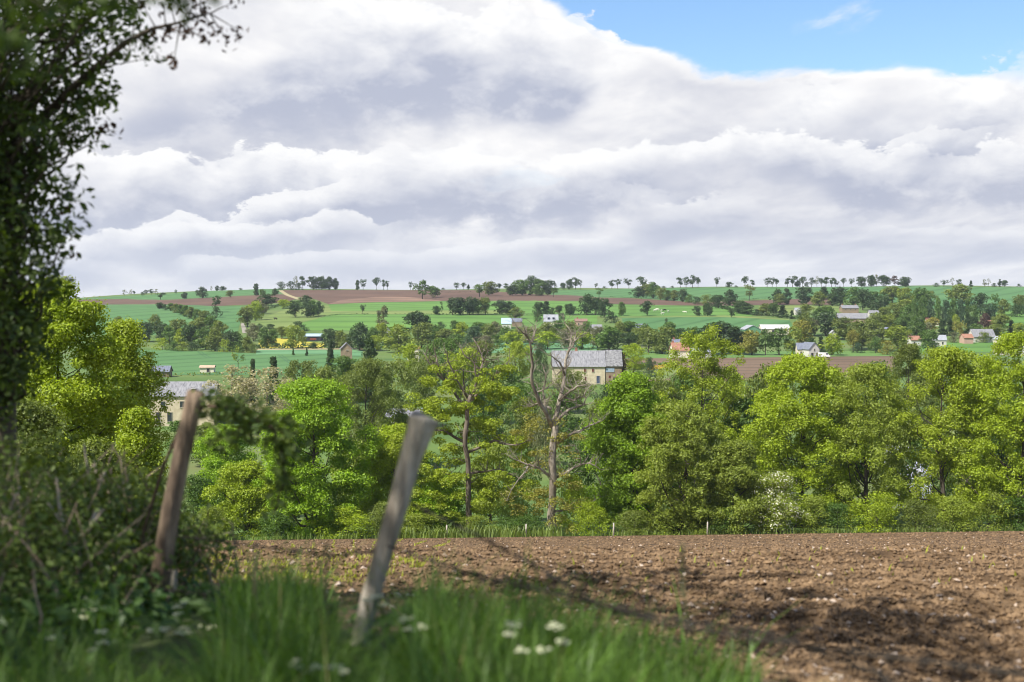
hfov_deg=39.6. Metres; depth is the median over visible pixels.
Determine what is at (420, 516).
bush
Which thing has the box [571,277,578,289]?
open crowned tree
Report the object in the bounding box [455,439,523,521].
broadleaf tree
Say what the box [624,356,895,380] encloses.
brown field
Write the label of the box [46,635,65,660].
cow parsley
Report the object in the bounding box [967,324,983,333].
broadleaf tree
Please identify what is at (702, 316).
grass field
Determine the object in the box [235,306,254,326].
broadleaf tree
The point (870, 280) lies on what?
broadleaf tree
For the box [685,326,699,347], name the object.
broadleaf tree
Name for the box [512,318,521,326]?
barn
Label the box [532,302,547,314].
broadleaf tree
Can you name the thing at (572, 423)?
broadleaf tree
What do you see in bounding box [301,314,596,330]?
green field
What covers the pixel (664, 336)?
broadleaf tree
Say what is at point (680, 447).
broadleaf tree
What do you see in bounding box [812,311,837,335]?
broadleaf tree
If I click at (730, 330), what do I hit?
broadleaf tree
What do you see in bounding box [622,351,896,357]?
grass strip
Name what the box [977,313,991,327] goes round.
broadleaf tree
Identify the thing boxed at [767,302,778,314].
broadleaf tree
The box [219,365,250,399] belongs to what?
blossoming tree
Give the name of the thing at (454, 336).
broadleaf tree
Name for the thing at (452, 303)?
broadleaf tree
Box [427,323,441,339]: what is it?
broadleaf tree
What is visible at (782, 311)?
conifer tree
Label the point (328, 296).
brown field
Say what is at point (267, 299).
broadleaf tree
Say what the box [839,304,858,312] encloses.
manor house
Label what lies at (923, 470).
bush
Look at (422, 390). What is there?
broadleaf tree
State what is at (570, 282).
broadleaf tree
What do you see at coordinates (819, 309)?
broadleaf tree
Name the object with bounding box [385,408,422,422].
valley house
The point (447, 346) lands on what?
broadleaf tree
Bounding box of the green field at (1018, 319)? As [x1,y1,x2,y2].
[995,311,1023,327]
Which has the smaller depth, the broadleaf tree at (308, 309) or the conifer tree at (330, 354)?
the conifer tree at (330, 354)
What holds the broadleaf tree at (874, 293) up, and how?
on the ground at (381, 351)
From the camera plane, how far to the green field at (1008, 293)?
1264.52 m
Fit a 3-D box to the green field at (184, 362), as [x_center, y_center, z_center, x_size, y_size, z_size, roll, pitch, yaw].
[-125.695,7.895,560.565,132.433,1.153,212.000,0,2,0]
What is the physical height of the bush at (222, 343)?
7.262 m
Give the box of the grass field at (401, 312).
[332,310,504,313]
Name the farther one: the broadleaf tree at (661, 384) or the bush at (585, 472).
the broadleaf tree at (661, 384)
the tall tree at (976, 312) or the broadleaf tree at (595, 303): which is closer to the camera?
the tall tree at (976, 312)
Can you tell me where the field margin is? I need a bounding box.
[257,348,356,349]
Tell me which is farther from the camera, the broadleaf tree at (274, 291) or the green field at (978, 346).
the broadleaf tree at (274, 291)
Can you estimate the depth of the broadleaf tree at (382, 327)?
708.72 m
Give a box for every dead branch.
[0,486,20,545]
[47,477,103,595]
[83,443,105,501]
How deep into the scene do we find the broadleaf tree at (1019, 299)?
907.86 m
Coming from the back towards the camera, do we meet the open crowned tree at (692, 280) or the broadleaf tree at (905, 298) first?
the open crowned tree at (692, 280)
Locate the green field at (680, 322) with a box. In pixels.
[621,317,792,332]
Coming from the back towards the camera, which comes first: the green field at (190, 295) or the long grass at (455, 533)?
the green field at (190, 295)
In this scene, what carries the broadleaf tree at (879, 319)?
on the ground at (381, 351)
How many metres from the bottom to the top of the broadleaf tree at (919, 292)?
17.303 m
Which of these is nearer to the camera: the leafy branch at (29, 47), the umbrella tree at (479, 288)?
the leafy branch at (29, 47)
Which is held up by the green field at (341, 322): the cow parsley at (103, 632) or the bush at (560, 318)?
the bush at (560, 318)
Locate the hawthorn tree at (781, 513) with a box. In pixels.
[747,469,816,533]
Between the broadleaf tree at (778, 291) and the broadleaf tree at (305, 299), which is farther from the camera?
the broadleaf tree at (305, 299)
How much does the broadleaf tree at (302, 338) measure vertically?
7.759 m
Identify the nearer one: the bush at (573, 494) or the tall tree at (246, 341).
the bush at (573, 494)
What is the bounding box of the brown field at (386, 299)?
[330,297,439,303]
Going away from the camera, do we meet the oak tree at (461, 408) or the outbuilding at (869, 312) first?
the oak tree at (461, 408)
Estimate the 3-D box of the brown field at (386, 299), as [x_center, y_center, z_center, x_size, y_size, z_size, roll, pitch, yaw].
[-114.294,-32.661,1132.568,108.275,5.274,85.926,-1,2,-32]
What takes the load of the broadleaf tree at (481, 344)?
on the ground at (381, 351)
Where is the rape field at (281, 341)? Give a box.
[259,338,323,347]
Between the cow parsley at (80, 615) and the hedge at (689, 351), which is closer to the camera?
the cow parsley at (80, 615)
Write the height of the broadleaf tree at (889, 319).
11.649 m
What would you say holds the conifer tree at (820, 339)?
on the ground at (381, 351)
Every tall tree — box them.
[166,303,175,310]
[170,304,178,312]
[176,304,183,313]
[180,305,187,316]
[183,307,194,318]
[191,308,199,320]
[199,329,222,350]
[240,337,256,350]
[253,283,258,295]
[257,327,267,346]
[266,329,277,346]
[331,278,338,289]
[355,280,359,289]
[618,302,625,315]
[662,290,671,299]
[670,290,678,300]
[741,426,810,497]
[783,288,792,303]
[806,399,877,514]
[819,287,829,298]
[910,298,919,319]
[918,295,927,322]
[925,298,935,317]
[930,369,1010,495]
[934,298,941,321]
[940,299,950,324]
[948,298,957,322]
[956,298,966,322]
[964,299,971,324]
[970,305,979,320]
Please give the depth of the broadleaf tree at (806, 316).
746.66 m
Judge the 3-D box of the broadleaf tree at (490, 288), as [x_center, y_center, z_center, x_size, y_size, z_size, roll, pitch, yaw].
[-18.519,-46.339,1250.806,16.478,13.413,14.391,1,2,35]
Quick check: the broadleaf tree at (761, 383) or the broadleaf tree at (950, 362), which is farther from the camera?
the broadleaf tree at (761, 383)
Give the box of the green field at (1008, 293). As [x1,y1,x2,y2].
[551,286,1023,310]
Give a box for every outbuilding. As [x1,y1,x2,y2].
[152,366,172,376]
[867,310,878,316]
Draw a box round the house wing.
[794,343,802,353]
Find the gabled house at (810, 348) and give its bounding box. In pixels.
[802,342,820,356]
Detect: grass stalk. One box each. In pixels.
[250,548,259,662]
[321,540,331,681]
[678,539,688,679]
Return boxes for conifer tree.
[248,358,257,402]
[264,356,281,410]
[325,339,336,373]
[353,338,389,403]
[541,301,550,313]
[776,305,788,316]
[817,336,825,351]
[937,319,947,334]
[945,317,955,335]
[1007,320,1013,332]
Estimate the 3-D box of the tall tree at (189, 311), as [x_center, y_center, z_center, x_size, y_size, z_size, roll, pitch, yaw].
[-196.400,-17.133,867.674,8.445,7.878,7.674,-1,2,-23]
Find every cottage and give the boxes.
[150,381,220,425]
[574,317,586,326]
[591,324,601,333]
[907,334,920,345]
[932,335,946,345]
[959,334,973,343]
[968,329,995,341]
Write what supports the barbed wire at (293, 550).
attached to the fence post at (421, 429)
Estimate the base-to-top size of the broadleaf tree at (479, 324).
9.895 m
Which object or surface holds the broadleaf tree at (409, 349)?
on the ground at (381, 351)
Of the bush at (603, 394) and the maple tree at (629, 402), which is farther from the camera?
the bush at (603, 394)
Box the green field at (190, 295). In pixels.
[76,289,282,299]
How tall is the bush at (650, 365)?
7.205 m
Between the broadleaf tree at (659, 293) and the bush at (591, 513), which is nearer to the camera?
the bush at (591, 513)
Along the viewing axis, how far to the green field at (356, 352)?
646.83 m
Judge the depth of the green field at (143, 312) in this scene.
916.05 m
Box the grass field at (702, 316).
[621,315,788,319]
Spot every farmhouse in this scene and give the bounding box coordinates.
[551,347,629,384]
[669,341,689,357]
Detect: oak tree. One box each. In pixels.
[384,331,539,528]
[412,280,429,298]
[499,331,525,345]
[533,331,561,348]
[569,331,595,348]
[652,322,754,483]
[758,328,775,354]
[767,327,791,354]
[783,326,803,353]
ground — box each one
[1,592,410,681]
[27,285,1023,540]
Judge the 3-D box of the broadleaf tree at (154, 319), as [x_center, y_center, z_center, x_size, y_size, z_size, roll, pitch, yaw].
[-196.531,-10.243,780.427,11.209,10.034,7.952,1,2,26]
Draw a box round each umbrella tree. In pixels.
[211,295,221,306]
[359,279,366,286]
[474,284,483,296]
[551,287,557,296]
[623,278,631,284]
[636,276,647,285]
[745,284,755,300]
[789,275,797,286]
[991,293,999,306]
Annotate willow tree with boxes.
[326,355,409,476]
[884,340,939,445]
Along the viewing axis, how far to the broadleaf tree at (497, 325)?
718.93 m
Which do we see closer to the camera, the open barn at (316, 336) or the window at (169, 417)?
the window at (169, 417)
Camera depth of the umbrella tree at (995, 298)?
875.11 m
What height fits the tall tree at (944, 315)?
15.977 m
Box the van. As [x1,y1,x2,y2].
[818,352,829,357]
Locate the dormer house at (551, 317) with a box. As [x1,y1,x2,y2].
[543,314,558,324]
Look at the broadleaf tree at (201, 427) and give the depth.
240.01 m
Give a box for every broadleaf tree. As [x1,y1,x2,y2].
[138,321,154,340]
[147,314,162,329]
[153,322,166,340]
[156,302,164,308]
[160,325,176,344]
[162,420,199,448]
[169,318,188,336]
[173,327,186,344]
[180,292,187,298]
[180,324,199,346]
[188,317,209,337]
[189,423,261,517]
[190,422,235,462]
[192,327,210,349]
[195,286,207,297]
[196,315,221,332]
[197,310,211,321]
[198,457,281,537]
[210,320,228,340]
[221,329,237,350]
[225,290,234,296]
[228,332,243,349]
[231,345,245,367]
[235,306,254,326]
[245,323,259,340]
[246,300,264,319]
[254,293,278,304]
[259,303,268,312]
[272,288,278,295]
[276,326,286,338]
[279,299,291,308]
[280,359,317,405]
[283,324,304,347]
[285,302,302,316]
[297,302,315,316]
[297,330,306,343]
[298,295,312,302]
[303,365,347,419]
[305,276,318,289]
[309,300,318,314]
[316,276,327,289]
[316,301,324,315]
[320,328,337,347]
[324,276,333,289]
[327,355,360,394]
[328,438,375,521]
[333,329,343,347]
[338,333,351,346]
[345,322,371,349]
[354,422,431,531]
[364,327,379,337]
[368,410,393,471]
[369,358,416,415]
[370,334,381,350]
[375,322,389,342]
[381,323,415,352]
[390,413,408,426]
[390,452,441,501]
[392,343,423,379]
[402,310,430,336]
[406,355,444,407]
[411,322,433,347]
[412,471,476,532]
[421,337,470,384]
[427,285,440,297]
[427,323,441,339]
[431,305,439,314]
[434,328,453,342]
[439,346,485,400]
[446,297,459,314]
[449,320,458,331]
[449,333,466,345]
[450,339,508,383]
[453,321,468,335]
[455,297,468,314]
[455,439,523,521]
[456,389,513,453]
[463,296,477,314]
[465,325,481,342]
[471,321,485,336]
[473,299,484,314]
[474,362,525,417]
[478,335,493,343]
[479,297,490,314]
[480,323,495,339]
[483,281,499,294]
[491,300,507,314]
[491,321,501,338]
[498,325,518,343]
[498,396,547,459]
[502,341,537,377]
[503,301,515,313]
[505,284,517,294]
[505,378,547,436]
[507,279,529,294]
[507,306,524,317]
[511,327,525,340]
[519,326,541,343]
[522,275,538,294]
[532,278,545,294]
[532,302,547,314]
[538,322,556,340]
[538,390,588,453]
[543,280,558,294]
[546,368,597,408]
[552,320,565,334]
[554,305,562,313]
[556,327,573,347]
[563,320,580,343]
[564,303,575,313]
[566,279,573,289]
[576,293,597,314]
[577,398,604,449]
[579,321,593,339]
[590,326,603,347]
[591,297,602,314]
[594,325,622,349]
[597,297,612,316]
[612,321,627,342]
[618,321,640,334]
[618,332,639,348]
[622,343,647,372]
[629,286,645,297]
[631,327,644,344]
[633,397,738,534]
[635,326,658,352]
[639,300,654,315]
[641,283,650,296]
[646,282,659,297]
[647,376,687,424]
[649,326,677,353]
[655,287,665,299]
[661,321,676,334]
[668,422,721,497]
[670,373,716,426]
[675,328,686,338]
[676,289,687,301]
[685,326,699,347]
[691,438,774,534]
[692,306,701,315]
[692,373,719,403]
[696,320,742,353]
[696,327,716,348]
[698,372,752,440]
[703,302,712,315]
[708,294,729,307]
[714,397,785,494]
[722,289,738,305]
[730,331,746,354]
[731,300,745,312]
[736,329,761,354]
[737,362,796,464]
[739,302,753,313]
[759,303,770,314]
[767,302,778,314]
[768,288,783,304]
[774,293,785,303]
[793,318,815,342]
[794,280,800,286]
[794,285,812,303]
[797,303,814,315]
[798,313,819,333]
[806,364,867,465]
[808,317,820,334]
[810,291,830,305]
[812,305,834,321]
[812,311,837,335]
[817,360,912,527]
[818,333,844,354]
[825,292,839,305]
[829,316,856,338]
[830,286,849,304]
[842,286,859,304]
[843,319,869,348]
[845,329,859,350]
[855,288,873,309]
[856,277,866,286]
[861,393,923,518]
[862,359,899,455]
[863,313,886,326]
[864,320,886,348]
[866,275,877,286]
[866,291,878,308]
[870,294,889,314]
[873,307,891,318]
[876,275,890,285]
[877,285,898,302]
[880,302,905,317]
[881,313,896,327]
[883,325,912,350]
[885,344,1006,526]
[893,315,912,333]
[894,354,960,450]
[895,287,916,304]
[896,277,911,286]
[896,303,920,320]
[904,315,925,335]
[907,287,934,307]
[918,328,938,349]
[923,317,939,329]
[924,322,934,330]
[927,290,938,305]
[941,283,975,302]
[942,329,1023,528]
[951,320,966,335]
[952,314,959,332]
[953,357,1005,459]
[962,327,974,333]
[962,398,1023,515]
[966,316,976,329]
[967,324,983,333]
[970,293,990,313]
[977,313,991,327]
[978,303,1000,319]
[981,324,1006,335]
[989,313,1011,331]
[990,361,1023,483]
[997,299,1011,313]
[1001,280,1008,286]
[1011,322,1023,333]
[1012,294,1023,311]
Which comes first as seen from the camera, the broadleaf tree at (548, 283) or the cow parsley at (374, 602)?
the cow parsley at (374, 602)
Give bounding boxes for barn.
[304,334,322,340]
[501,318,511,328]
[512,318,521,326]
[758,324,789,334]
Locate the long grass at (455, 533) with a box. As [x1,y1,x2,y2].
[199,523,1023,540]
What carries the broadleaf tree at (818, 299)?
on the grass field at (789, 308)
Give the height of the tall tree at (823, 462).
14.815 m
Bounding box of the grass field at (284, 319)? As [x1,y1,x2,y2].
[247,304,332,332]
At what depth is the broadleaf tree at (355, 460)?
162.53 m
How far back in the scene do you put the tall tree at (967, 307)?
815.16 m
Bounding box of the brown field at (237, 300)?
[77,294,294,305]
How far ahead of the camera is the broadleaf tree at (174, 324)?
726.57 m
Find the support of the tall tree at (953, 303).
on the ground at (381, 351)
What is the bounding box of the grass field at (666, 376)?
[626,366,682,378]
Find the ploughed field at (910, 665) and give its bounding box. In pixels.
[103,531,1023,681]
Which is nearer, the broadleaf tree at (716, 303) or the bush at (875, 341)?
the bush at (875, 341)
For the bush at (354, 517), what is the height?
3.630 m
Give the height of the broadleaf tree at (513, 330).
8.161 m
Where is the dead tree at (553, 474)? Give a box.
[497,306,611,536]
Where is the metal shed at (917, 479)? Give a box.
[886,445,931,506]
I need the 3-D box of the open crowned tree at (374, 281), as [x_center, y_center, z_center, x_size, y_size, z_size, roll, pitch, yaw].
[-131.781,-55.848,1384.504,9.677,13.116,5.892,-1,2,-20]
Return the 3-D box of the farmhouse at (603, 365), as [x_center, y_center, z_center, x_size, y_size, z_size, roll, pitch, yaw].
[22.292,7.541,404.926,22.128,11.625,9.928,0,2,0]
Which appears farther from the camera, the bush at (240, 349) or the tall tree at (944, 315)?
the tall tree at (944, 315)
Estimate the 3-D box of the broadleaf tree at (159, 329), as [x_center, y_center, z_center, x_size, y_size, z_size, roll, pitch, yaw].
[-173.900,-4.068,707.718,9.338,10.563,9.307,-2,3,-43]
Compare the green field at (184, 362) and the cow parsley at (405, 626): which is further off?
the green field at (184, 362)
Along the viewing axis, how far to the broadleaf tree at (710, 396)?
338.52 m
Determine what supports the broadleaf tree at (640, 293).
on the green field at (1008, 293)
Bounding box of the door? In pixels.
[596,376,599,383]
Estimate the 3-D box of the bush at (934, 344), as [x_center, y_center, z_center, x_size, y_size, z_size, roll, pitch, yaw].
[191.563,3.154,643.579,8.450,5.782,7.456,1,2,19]
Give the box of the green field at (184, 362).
[102,350,362,374]
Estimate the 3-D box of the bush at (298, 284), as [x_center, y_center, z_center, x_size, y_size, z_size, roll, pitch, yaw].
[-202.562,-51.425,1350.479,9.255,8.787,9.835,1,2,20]
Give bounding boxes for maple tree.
[16,274,145,511]
[250,374,383,539]
[578,370,681,530]
[724,350,884,526]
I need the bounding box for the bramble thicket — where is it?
[0,382,250,628]
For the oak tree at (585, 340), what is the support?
on the green field at (588, 345)
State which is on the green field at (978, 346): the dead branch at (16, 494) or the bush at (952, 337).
the bush at (952, 337)
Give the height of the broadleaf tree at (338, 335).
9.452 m
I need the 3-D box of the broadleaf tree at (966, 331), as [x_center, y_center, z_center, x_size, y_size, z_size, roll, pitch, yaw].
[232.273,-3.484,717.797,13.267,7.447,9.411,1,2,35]
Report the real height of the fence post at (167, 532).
1.567 m
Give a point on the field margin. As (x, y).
(300, 349)
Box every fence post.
[148,388,203,610]
[350,411,439,645]
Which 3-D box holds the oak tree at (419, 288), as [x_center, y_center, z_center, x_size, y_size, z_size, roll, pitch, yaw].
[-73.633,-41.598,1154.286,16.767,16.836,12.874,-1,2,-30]
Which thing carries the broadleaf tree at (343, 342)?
on the ground at (381, 351)
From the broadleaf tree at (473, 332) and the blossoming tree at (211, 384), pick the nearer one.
the blossoming tree at (211, 384)
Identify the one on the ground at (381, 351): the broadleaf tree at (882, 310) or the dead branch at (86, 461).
the broadleaf tree at (882, 310)
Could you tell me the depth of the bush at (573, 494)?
151.97 m
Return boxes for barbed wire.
[164,587,359,613]
[176,534,373,560]
[387,545,895,681]
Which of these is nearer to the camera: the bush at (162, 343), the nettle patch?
the nettle patch
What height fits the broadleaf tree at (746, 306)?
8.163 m
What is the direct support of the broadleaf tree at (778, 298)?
on the ground at (381, 351)
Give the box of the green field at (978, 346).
[919,342,992,352]
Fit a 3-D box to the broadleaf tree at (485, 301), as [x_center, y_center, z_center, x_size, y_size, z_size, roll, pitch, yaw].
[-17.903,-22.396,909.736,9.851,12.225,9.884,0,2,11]
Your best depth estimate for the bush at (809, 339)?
643.29 m
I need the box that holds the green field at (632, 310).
[590,304,754,316]
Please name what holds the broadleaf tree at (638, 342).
on the ground at (381, 351)
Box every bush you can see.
[151,337,169,350]
[164,341,182,350]
[176,342,189,350]
[180,472,222,530]
[186,341,200,350]
[192,506,238,540]
[210,306,222,317]
[218,338,230,351]
[234,344,244,351]
[243,509,299,539]
[245,343,257,352]
[260,324,275,331]
[276,281,284,289]
[286,281,295,289]
[290,321,309,330]
[293,282,302,289]
[307,506,377,538]
[359,501,409,537]
[401,513,443,537]
[454,514,499,532]
[460,335,472,348]
[490,334,504,346]
[492,446,548,526]
[492,492,536,530]
[493,514,562,536]
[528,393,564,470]
[529,286,543,295]
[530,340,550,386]
[533,312,542,321]
[555,472,593,530]
[556,439,615,524]
[558,312,565,323]
[562,499,615,535]
[586,382,611,420]
[602,311,619,322]
[606,509,663,535]
[631,507,696,534]
[641,357,659,376]
[663,497,731,534]
[684,294,694,302]
[691,296,703,304]
[691,506,760,534]
[700,294,714,303]
[750,309,761,315]
[788,495,839,533]
[804,336,816,343]
[812,502,867,532]
[843,491,920,532]
[850,341,864,352]
[867,336,884,352]
[877,340,896,354]
[884,497,954,531]
[896,438,958,519]
[919,495,992,531]
[926,342,939,351]
[946,332,959,342]
[960,488,1014,530]
[975,331,992,342]
[980,496,1023,530]
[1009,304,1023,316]
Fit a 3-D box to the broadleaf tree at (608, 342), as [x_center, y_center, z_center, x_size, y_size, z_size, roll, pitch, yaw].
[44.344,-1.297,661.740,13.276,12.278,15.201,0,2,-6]
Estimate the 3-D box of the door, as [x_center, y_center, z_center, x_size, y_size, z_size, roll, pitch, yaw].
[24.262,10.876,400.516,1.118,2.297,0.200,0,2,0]
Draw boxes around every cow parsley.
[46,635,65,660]
[74,609,90,627]
[86,606,112,620]
[88,629,109,661]
[147,627,169,642]
[172,601,188,620]
[173,626,191,637]
[287,658,312,680]
[311,663,348,681]
[361,594,388,668]
[398,615,428,661]
[503,620,529,680]
[537,622,568,679]
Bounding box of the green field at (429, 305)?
[329,301,591,314]
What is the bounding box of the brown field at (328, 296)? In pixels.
[283,290,582,303]
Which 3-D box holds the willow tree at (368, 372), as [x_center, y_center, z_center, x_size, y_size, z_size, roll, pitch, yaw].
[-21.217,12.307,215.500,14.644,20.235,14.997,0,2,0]
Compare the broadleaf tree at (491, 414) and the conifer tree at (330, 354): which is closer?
the broadleaf tree at (491, 414)
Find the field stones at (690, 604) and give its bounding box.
[212,533,1021,681]
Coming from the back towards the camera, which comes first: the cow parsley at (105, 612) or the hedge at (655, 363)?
the hedge at (655, 363)
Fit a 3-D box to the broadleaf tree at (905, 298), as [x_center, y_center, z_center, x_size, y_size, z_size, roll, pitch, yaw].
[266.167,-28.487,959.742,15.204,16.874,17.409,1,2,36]
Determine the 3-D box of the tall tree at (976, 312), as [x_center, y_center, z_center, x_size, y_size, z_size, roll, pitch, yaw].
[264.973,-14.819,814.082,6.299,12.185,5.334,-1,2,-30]
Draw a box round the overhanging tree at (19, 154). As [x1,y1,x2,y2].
[0,0,248,536]
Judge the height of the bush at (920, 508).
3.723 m
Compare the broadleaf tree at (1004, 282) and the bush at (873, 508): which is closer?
the bush at (873, 508)
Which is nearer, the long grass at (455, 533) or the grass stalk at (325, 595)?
the grass stalk at (325, 595)
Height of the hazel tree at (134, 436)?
5.935 m
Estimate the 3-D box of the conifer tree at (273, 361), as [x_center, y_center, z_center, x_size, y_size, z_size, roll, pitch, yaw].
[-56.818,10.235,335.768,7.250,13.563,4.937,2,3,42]
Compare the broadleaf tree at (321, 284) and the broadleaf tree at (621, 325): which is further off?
the broadleaf tree at (321, 284)
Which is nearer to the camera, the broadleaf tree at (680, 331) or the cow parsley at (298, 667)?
the cow parsley at (298, 667)
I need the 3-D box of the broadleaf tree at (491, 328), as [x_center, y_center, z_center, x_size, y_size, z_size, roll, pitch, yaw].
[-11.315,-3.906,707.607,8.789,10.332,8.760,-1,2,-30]
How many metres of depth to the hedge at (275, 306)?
1001.15 m
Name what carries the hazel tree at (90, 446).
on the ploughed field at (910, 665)
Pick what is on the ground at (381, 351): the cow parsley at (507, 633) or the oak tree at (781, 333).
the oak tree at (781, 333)
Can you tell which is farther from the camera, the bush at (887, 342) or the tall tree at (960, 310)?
the tall tree at (960, 310)
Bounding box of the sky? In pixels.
[0,0,1023,297]
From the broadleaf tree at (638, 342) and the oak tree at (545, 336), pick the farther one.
the broadleaf tree at (638, 342)
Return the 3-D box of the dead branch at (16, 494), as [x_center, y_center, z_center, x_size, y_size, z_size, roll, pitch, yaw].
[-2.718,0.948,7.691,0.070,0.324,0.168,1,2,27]
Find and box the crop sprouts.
[179,538,1016,592]
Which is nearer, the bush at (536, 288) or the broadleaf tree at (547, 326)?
the broadleaf tree at (547, 326)
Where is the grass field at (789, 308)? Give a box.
[759,305,840,314]
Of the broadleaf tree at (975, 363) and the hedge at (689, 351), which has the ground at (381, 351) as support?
the broadleaf tree at (975, 363)
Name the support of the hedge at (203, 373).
on the ground at (381, 351)
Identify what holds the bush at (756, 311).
on the ground at (381, 351)
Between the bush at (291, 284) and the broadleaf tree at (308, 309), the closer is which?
the broadleaf tree at (308, 309)
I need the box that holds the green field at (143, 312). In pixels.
[90,304,242,334]
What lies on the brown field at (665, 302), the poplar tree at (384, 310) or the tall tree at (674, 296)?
the tall tree at (674, 296)
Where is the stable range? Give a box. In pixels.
[836,313,868,322]
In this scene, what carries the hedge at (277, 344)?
on the ground at (381, 351)
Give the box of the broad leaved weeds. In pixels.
[0,577,446,681]
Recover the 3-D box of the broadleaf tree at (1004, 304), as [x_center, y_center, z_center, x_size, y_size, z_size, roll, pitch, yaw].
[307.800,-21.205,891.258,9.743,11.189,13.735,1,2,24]
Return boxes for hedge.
[175,372,222,375]
[256,343,389,348]
[258,301,300,311]
[404,343,598,349]
[436,313,592,314]
[627,361,668,369]
[643,349,791,353]
[720,306,790,318]
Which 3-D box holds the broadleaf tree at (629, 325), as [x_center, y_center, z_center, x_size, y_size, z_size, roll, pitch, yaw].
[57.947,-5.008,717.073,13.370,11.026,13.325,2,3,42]
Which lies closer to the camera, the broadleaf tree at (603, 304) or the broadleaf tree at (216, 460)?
the broadleaf tree at (216, 460)
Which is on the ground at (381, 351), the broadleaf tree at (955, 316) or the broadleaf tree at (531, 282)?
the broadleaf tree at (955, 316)
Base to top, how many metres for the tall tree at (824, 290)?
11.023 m
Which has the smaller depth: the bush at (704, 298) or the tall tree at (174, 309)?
the tall tree at (174, 309)
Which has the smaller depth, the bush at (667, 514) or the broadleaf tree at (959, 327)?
the bush at (667, 514)
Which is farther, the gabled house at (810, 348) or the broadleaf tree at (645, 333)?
the broadleaf tree at (645, 333)
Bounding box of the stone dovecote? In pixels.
[340,342,352,358]
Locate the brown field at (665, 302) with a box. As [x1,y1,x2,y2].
[592,297,830,305]
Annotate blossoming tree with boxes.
[202,380,231,421]
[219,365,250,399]
[229,378,267,426]
[235,365,287,419]
[262,378,293,410]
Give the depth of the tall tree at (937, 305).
808.87 m
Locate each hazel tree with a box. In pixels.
[17,396,104,530]
[55,434,144,541]
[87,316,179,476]
[111,405,169,546]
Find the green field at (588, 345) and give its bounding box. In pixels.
[488,343,596,352]
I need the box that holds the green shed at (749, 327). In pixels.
[740,325,761,333]
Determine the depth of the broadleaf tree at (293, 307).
868.23 m
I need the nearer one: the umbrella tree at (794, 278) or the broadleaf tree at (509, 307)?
the broadleaf tree at (509, 307)
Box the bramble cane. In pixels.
[128,381,312,589]
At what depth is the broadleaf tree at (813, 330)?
750.57 m
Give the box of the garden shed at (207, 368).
[199,365,215,372]
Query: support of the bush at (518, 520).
on the ground at (381, 351)
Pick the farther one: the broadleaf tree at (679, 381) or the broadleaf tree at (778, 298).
the broadleaf tree at (778, 298)
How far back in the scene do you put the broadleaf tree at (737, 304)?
907.33 m
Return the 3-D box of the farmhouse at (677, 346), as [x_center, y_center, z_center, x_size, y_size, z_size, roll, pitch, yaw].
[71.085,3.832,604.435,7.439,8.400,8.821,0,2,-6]
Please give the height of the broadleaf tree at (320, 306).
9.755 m
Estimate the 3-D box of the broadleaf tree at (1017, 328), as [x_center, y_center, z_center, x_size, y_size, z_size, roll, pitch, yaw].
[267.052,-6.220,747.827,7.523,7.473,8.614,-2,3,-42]
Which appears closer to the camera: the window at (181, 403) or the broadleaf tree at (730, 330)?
the window at (181, 403)
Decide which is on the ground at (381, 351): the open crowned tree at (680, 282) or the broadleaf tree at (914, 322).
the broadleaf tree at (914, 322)
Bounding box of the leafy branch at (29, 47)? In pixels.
[0,0,219,81]
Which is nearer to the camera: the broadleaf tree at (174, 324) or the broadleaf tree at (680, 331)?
the broadleaf tree at (680, 331)
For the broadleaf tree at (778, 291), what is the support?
on the ground at (381, 351)
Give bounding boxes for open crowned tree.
[299,276,305,285]
[372,277,380,289]
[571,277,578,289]
[676,277,682,287]
[682,276,689,284]
[688,275,695,287]
[741,276,748,282]
[799,276,806,286]
[809,277,815,286]
[889,276,898,283]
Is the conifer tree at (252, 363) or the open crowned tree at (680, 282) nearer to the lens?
the conifer tree at (252, 363)
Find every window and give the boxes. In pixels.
[167,412,172,421]
[179,401,183,407]
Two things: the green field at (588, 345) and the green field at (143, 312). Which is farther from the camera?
the green field at (143, 312)
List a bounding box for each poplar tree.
[375,310,380,326]
[380,305,389,328]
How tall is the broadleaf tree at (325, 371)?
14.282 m
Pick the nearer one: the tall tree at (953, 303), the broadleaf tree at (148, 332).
the broadleaf tree at (148, 332)
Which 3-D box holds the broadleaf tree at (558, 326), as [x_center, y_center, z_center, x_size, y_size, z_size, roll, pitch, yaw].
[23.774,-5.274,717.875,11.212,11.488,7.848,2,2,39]
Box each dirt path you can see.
[241,323,245,332]
[278,290,311,299]
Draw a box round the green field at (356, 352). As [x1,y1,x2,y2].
[256,349,362,355]
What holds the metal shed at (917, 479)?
on the ground at (381, 351)
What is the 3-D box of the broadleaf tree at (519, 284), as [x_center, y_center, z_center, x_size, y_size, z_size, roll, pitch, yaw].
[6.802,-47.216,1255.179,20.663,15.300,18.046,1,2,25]
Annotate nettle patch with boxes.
[0,559,226,654]
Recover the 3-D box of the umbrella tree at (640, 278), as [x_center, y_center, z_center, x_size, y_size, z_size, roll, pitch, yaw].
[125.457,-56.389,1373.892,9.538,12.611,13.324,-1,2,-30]

